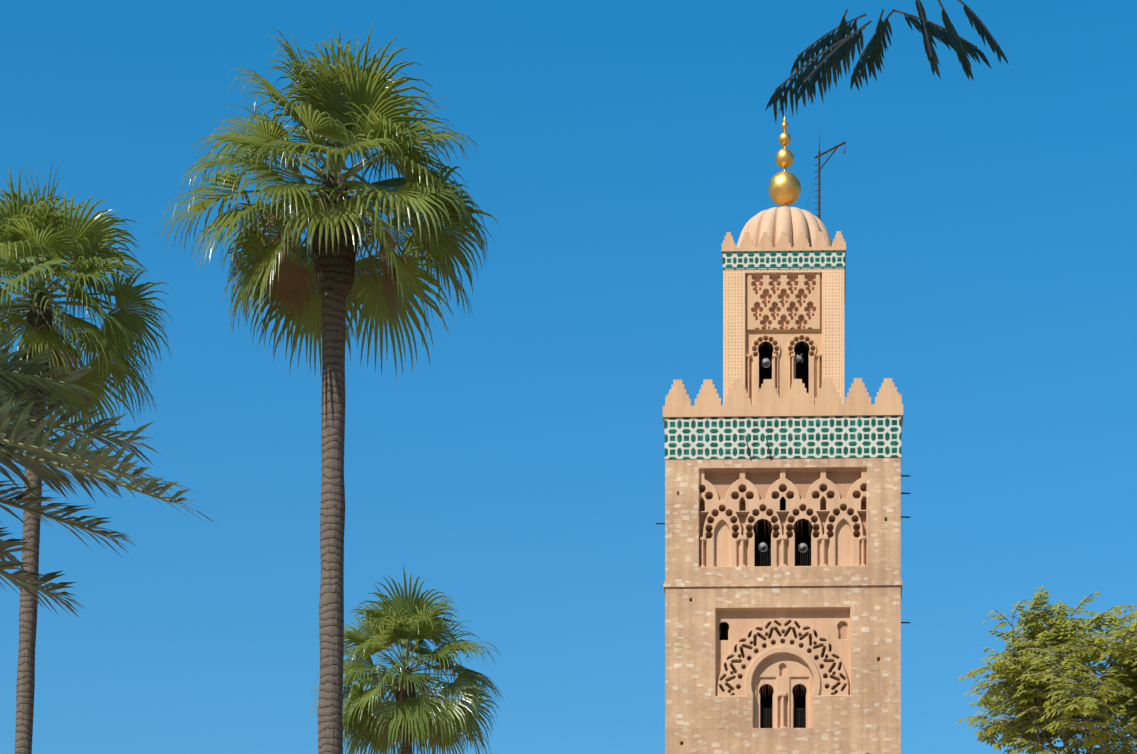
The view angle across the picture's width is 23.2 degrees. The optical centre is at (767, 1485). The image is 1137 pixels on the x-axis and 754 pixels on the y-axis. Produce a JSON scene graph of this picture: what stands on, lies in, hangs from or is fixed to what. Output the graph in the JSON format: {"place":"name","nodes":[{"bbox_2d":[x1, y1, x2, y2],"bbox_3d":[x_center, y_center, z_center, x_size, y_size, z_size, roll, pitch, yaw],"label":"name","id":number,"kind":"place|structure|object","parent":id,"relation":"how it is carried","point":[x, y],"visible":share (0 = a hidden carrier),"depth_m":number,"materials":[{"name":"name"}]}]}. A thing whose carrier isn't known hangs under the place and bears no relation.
{"place":"outdoors","nodes":[
{"label":"outdoors","id":0,"kind":"place"},
{"bbox_2d":[0,0,1136,753],"label":"sky","id":1,"kind":"structure","parent":0,"point":[987,224],"materials":[{"name":"blue"}]},
{"bbox_2d":[765,0,1008,121],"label":"frond","id":2,"kind":"object","parent":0,"point":[840,45],"visible":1,"depth_m":7.59,"materials":[{"name":"green plant"}]},
{"bbox_2d":[955,585,1136,753],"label":"ash tree","id":3,"kind":"object","parent":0,"point":[1052,642],"depth_m":25.78,"materials":[{"name":"green plant"}]},
{"label":"ground","id":4,"kind":"structure","parent":0,"visible":0},
{"bbox_2d":[0,162,173,753],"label":"palm","id":5,"kind":"object","parent":4,"relation":"on","point":[43,234],"depth_m":56.57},
{"bbox_2d":[0,327,217,616],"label":"date palm","id":6,"kind":"object","parent":4,"relation":"on","point":[18,438],"visible":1,"depth_m":21.84,"materials":[{"name":"green plant"}]},
{"bbox_2d":[156,23,498,753],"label":"palm","id":7,"kind":"object","parent":4,"relation":"on","point":[345,109],"depth_m":49.49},
{"bbox_2d":[309,566,505,753],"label":"palm","id":8,"kind":"object","parent":4,"relation":"on","point":[402,621],"depth_m":93.80,"materials":[{"name":"green plant"}]},
{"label":"shaft body","id":9,"kind":"object","parent":4,"relation":"on","visible":0},
{"bbox_2d":[663,580,901,596],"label":"string course","id":10,"kind":"object","parent":9,"relation":"attached to","point":[783,583],"visible":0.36,"depth_m":149.51,"materials":[{"name":"stone"}]},
{"bbox_2d":[665,457,900,753],"bbox_3d":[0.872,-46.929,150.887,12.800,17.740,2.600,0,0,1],"label":"minaret tower","id":11,"kind":"structure","parent":9,"relation":"attached to","point":[738,660],"depth_m":149.70,"materials":[{"name":"stone"}]},
{"bbox_2d":[755,549,810,727],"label":"window railings","id":12,"kind":"object","parent":11,"relation":"on","point":[794,708],"visible":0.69,"depth_m":150.30,"materials":[{"name":"black metal"}]},
{"bbox_2d":[759,542,767,551],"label":"loudspeaker","id":13,"kind":"object","parent":12,"relation":"attached to","point":[762,545],"visible":0.98,"depth_m":150.22,"materials":[{"name":"grey metal"}]},
{"bbox_2d":[798,543,807,551],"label":"loudspeaker","id":14,"kind":"object","parent":12,"relation":"attached to","point":[802,546],"visible":1,"depth_m":150.17,"materials":[{"name":"grey metal"}]},
{"bbox_2d":[656,436,910,622],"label":"pegs","id":15,"kind":"object","parent":11,"relation":"attached to","point":[771,460],"visible":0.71,"depth_m":150.06,"materials":[{"name":"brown wood"}]},
{"bbox_2d":[665,416,900,458],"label":"tile band","id":16,"kind":"object","parent":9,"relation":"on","point":[795,437],"visible":0.36,"depth_m":149.56,"materials":[{"name":"green tile"}]},
{"bbox_2d":[663,378,902,438],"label":"battlements","id":17,"kind":"object","parent":16,"relation":"on","point":[888,400],"visible":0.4,"depth_m":149.47,"materials":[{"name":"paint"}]},
{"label":"lantern","id":18,"kind":"object","parent":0,"visible":0},
{"bbox_2d":[723,269,843,404],"bbox_3d":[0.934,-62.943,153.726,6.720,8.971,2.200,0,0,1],"label":"lantern","id":19,"kind":"object","parent":18,"relation":"attached to","point":[782,318],"visible":0.75,"depth_m":152.74,"materials":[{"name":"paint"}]},
{"bbox_2d":[761,358,769,367],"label":"loudspeaker","id":20,"kind":"object","parent":19,"relation":"attached to","point":[765,362],"visible":1,"depth_m":153.17,"materials":[{"name":"grey metal"}]},
{"bbox_2d":[723,251,844,303],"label":"tile band","id":21,"kind":"object","parent":19,"relation":"attached to","point":[785,260],"visible":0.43,"depth_m":152.60,"materials":[{"name":"green tile"}]},
{"bbox_2d":[721,231,845,285],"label":"battlements","id":22,"kind":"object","parent":21,"relation":"on","point":[801,244],"depth_m":152.55,"materials":[{"name":"beige stone"}]},
{"bbox_2d":[760,354,808,392],"bbox_3d":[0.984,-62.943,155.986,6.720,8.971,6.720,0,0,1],"label":"window openings","id":23,"kind":"object","parent":19,"relation":"in","point":[801,368],"depth_m":154.51,"materials":[{"name":"black"}]},
{"bbox_2d":[796,354,802,362],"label":"loudspeaker","id":24,"kind":"object","parent":19,"relation":"attached to","point":[798,358],"visible":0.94,"depth_m":152.89,"materials":[{"name":"grey metal"}]},
{"bbox_2d":[736,206,831,247],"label":"dome","id":25,"kind":"structure","parent":18,"relation":"on","point":[776,222],"depth_m":153.78,"materials":[{"name":"paint"}]},
{"bbox_2d":[769,115,800,205],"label":"spire globes","id":26,"kind":"object","parent":25,"relation":"on","point":[784,187],"visible":1,"depth_m":155.54,"materials":[{"name":"gold metal"}]},
{"bbox_2d":[805,136,845,218],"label":"flagpole gallows","id":27,"kind":"object","parent":18,"relation":"on","point":[818,165],"visible":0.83,"depth_m":156.98,"materials":[{"name":"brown wood"}]}
]}

